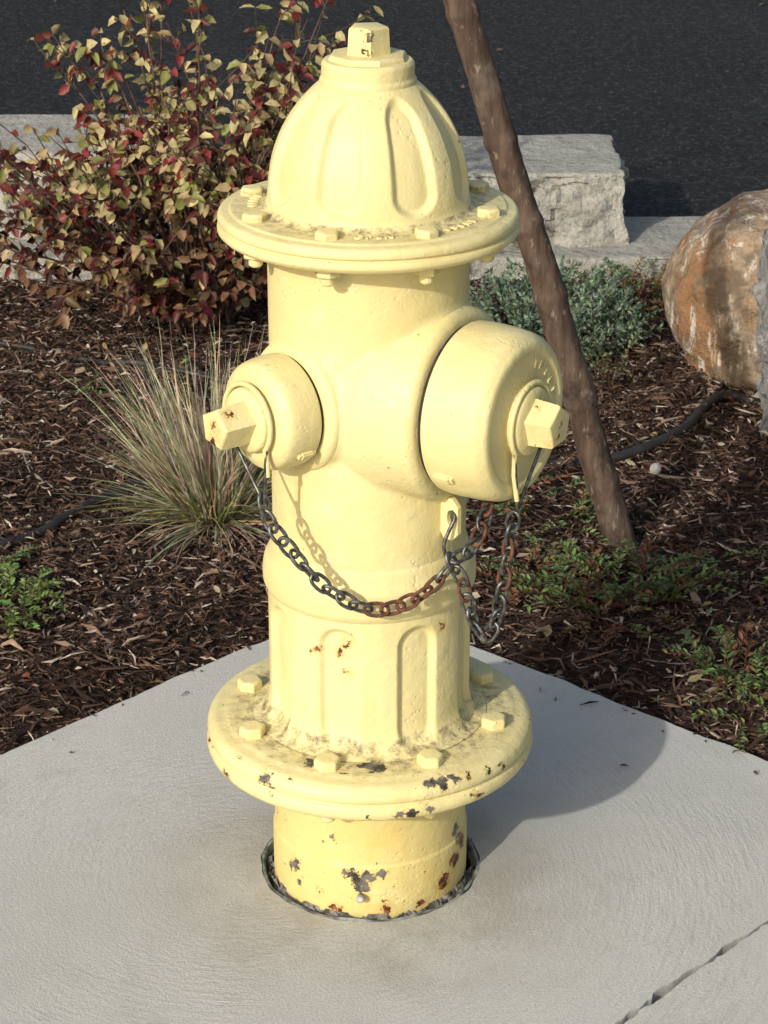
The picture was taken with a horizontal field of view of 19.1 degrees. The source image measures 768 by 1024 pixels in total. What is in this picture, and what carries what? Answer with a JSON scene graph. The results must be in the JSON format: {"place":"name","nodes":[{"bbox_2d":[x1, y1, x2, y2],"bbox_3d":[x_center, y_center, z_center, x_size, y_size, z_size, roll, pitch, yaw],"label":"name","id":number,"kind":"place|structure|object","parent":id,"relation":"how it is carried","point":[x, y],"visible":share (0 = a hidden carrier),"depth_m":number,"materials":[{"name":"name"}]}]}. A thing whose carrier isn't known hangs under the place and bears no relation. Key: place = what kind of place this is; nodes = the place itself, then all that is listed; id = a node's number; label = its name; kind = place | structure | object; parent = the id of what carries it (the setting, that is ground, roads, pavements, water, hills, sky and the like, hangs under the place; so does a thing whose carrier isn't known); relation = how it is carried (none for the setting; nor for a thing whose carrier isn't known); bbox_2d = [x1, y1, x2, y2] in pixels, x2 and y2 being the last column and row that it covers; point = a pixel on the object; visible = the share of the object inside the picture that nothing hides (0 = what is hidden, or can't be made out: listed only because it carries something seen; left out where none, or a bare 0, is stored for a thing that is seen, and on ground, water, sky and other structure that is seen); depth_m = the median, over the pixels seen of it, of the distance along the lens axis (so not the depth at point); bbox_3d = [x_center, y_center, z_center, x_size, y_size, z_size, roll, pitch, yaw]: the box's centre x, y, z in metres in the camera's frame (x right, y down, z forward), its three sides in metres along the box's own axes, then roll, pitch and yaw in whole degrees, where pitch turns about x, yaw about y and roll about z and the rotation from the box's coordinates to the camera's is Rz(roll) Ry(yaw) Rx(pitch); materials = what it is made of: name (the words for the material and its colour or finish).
{"place":"outdoors","nodes":[
{"label":"outdoors","id":0,"kind":"place"},
{"bbox_2d":[0,640,767,1023],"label":"concrete sidewalk","id":1,"kind":"structure","parent":0,"point":[136,834],"depth_m":2.50,"materials":[{"name":"grey concrete"}]},
{"bbox_2d":[203,22,569,921],"bbox_3d":[-0.005,-0.015,2.389,0.376,0.988,0.356,0,23,0],"label":"fire hydrant","id":2,"kind":"object","parent":1,"relation":"on","point":[391,400],"visible":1,"depth_m":2.27,"materials":[{"name":"yellow metal"}]},
{"bbox_2d":[0,0,767,216],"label":"asphalt road","id":3,"kind":"structure","parent":0,"point":[670,97],"depth_m":6.39,"materials":[{"name":"black asphalt"}]},
{"bbox_2d":[0,275,767,774],"bbox_3d":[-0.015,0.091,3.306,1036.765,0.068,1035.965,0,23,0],"label":"ground","id":4,"kind":"structure","parent":0,"point":[238,621],"depth_m":3.27,"materials":[{"name":"brown wood"}]},
{"bbox_2d":[0,544,37,586],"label":"groundcover plant","id":5,"kind":"object","parent":4,"relation":"on","point":[10,559],"visible":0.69,"depth_m":3.28,"materials":[{"name":"green plant"}]},
{"bbox_2d":[0,562,67,637],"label":"groundcover plant","id":6,"kind":"object","parent":4,"relation":"on","point":[34,590],"visible":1,"depth_m":3.14,"materials":[{"name":"green plant"}]},
{"bbox_2d":[0,114,167,240],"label":"stone block","id":7,"kind":"structure","parent":4,"relation":"on","point":[43,123],"depth_m":4.72,"materials":[{"name":"grey stone"}]},
{"bbox_2d":[0,341,228,383],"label":"irrigation hose","id":8,"kind":"object","parent":4,"relation":"on","point":[127,361],"visible":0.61,"depth_m":4.04,"materials":[{"name":"black rubber"}]},
{"bbox_2d":[0,220,265,283],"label":"stone curb","id":9,"kind":"structure","parent":4,"relation":"on","point":[86,275],"depth_m":4.58,"materials":[{"name":"grey stone"}]},
{"bbox_2d":[75,356,197,417],"bbox_3d":[-0.397,-0.205,3.879,0.227,0.058,0.202,-11,26,-24],"label":"groundcover plant","id":10,"kind":"object","parent":4,"relation":"on","point":[119,398],"visible":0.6,"depth_m":3.88,"materials":[{"name":"green plant"}]},
{"bbox_2d":[51,320,272,572],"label":"ornamental grass","id":11,"kind":"object","parent":4,"relation":"on","point":[198,480],"depth_m":3.42,"materials":[{"name":"plant"}]},
{"bbox_2d":[0,0,383,339],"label":"red leaf shrub","id":12,"kind":"object","parent":4,"relation":"on","point":[122,264],"visible":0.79,"depth_m":4.06,"materials":[{"name":"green plant"}]},
{"bbox_2d":[0,391,759,550],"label":"irrigation hose","id":13,"kind":"object","parent":4,"relation":"on","point":[58,521],"visible":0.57,"depth_m":3.66,"materials":[{"name":"black rubber"}]},
{"bbox_2d":[0,0,767,765],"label":"fallen leaves","id":14,"kind":"object","parent":4,"relation":"on","point":[546,630],"visible":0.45,"depth_m":3.50,"materials":[{"name":"brown plant"}]},
{"bbox_2d":[443,0,637,551],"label":"wooden stake","id":15,"kind":"object","parent":4,"relation":"on","point":[550,300],"visible":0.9,"depth_m":3.20,"materials":[{"name":"brown wood"}]},
{"bbox_2d":[475,531,608,601],"bbox_3d":[0.217,0.077,3.249,0.230,0.040,0.210,0,23,0],"label":"groundcover plant","id":16,"kind":"object","parent":4,"relation":"on","point":[497,566],"visible":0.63,"depth_m":3.25,"materials":[{"name":"green plant"}]},
{"bbox_2d":[494,476,608,540],"bbox_3d":[0.258,-0.005,3.442,0.223,0.050,0.221,0,23,0],"label":"groundcover plant","id":17,"kind":"object","parent":4,"relation":"on","point":[581,506],"visible":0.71,"depth_m":3.43,"materials":[{"name":"green plant"}]},
{"bbox_2d":[469,254,664,361],"bbox_3d":[0.310,-0.387,4.194,0.411,0.168,0.443,0,23,0],"label":"juniper shrub","id":18,"kind":"object","parent":4,"relation":"on","point":[590,308],"visible":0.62,"depth_m":4.16,"materials":[{"name":"green plant"}]},
{"bbox_2d":[470,216,702,283],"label":"stone curb","id":19,"kind":"structure","parent":4,"relation":"on","point":[660,238],"depth_m":4.59,"materials":[{"name":"grey stone"}]},
{"bbox_2d":[459,134,629,247],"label":"stone block","id":20,"kind":"structure","parent":19,"relation":"on","point":[578,182],"depth_m":4.62,"materials":[{"name":"grey stone"}]},
{"bbox_2d":[580,327,645,392],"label":"groundcover plant","id":21,"kind":"object","parent":4,"relation":"on","point":[622,358],"visible":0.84,"depth_m":3.93,"materials":[{"name":"green plant"}]},
{"bbox_2d":[562,256,667,306],"bbox_3d":[0.479,-0.446,4.448,0.295,0.068,0.237,0,23,0],"label":"groundcover plant","id":22,"kind":"object","parent":4,"relation":"on","point":[656,281],"visible":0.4,"depth_m":4.47,"materials":[{"name":"green plant"}]},
{"bbox_2d":[545,580,696,644],"bbox_3d":[0.320,0.139,3.107,0.197,0.030,0.178,0,23,0],"label":"groundcover plant","id":23,"kind":"object","parent":4,"relation":"on","point":[596,611],"visible":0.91,"depth_m":3.10,"materials":[{"name":"green plant"}]},
{"bbox_2d":[501,536,745,614],"bbox_3d":[0.331,0.092,3.183,0.340,0.067,0.259,0,23,0],"label":"groundcover plant","id":24,"kind":"object","parent":4,"relation":"on","point":[667,582],"visible":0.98,"depth_m":3.17,"materials":[{"name":"green plant"}]},
{"bbox_2d":[616,264,666,328],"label":"groundcover plant","id":25,"kind":"object","parent":4,"relation":"on","point":[653,302],"visible":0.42,"depth_m":4.37,"materials":[{"name":"green plant"}]},
{"bbox_2d":[650,463,660,473],"bbox_3d":[0.428,-0.070,3.596,0.018,0.017,0.018,0,23,0],"label":"pebble","id":26,"kind":"object","parent":4,"relation":"on","point":[655,468],"visible":1,"depth_m":3.59,"materials":[{"name":"white stone"}]},
{"bbox_2d":[661,620,767,697],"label":"groundcover plant","id":27,"kind":"object","parent":4,"relation":"on","point":[725,641],"visible":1,"depth_m":2.95,"materials":[{"name":"green plant"}]},
{"bbox_2d":[662,189,767,392],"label":"boulder","id":28,"kind":"object","parent":4,"relation":"on","point":[709,281],"visible":0.84,"depth_m":3.93,"materials":[{"name":"brown stone"}]},
{"bbox_2d":[690,652,767,752],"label":"groundcover plant","id":29,"kind":"object","parent":4,"relation":"on","point":[716,714],"visible":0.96,"depth_m":2.86,"materials":[{"name":"green plant"}]},
{"bbox_2d":[724,529,767,587],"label":"groundcover plant","id":30,"kind":"object","parent":4,"relation":"on","point":[752,552],"visible":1,"depth_m":3.31,"materials":[{"name":"green plant"}]},
{"bbox_2d":[751,229,767,440],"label":"granite rock","id":31,"kind":"object","parent":4,"relation":"on","point":[759,290],"visible":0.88,"depth_m":3.80,"materials":[{"name":"grey stone"}]},
{"bbox_2d":[466,473,571,515],"bbox_3d":[0.158,-0.029,3.483,0.213,0.040,0.203,9,25,20],"label":"groundcover plant","id":32,"kind":"object","parent":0,"point":[472,504],"visible":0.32,"depth_m":3.47,"materials":[{"name":"green plant"}]}
]}

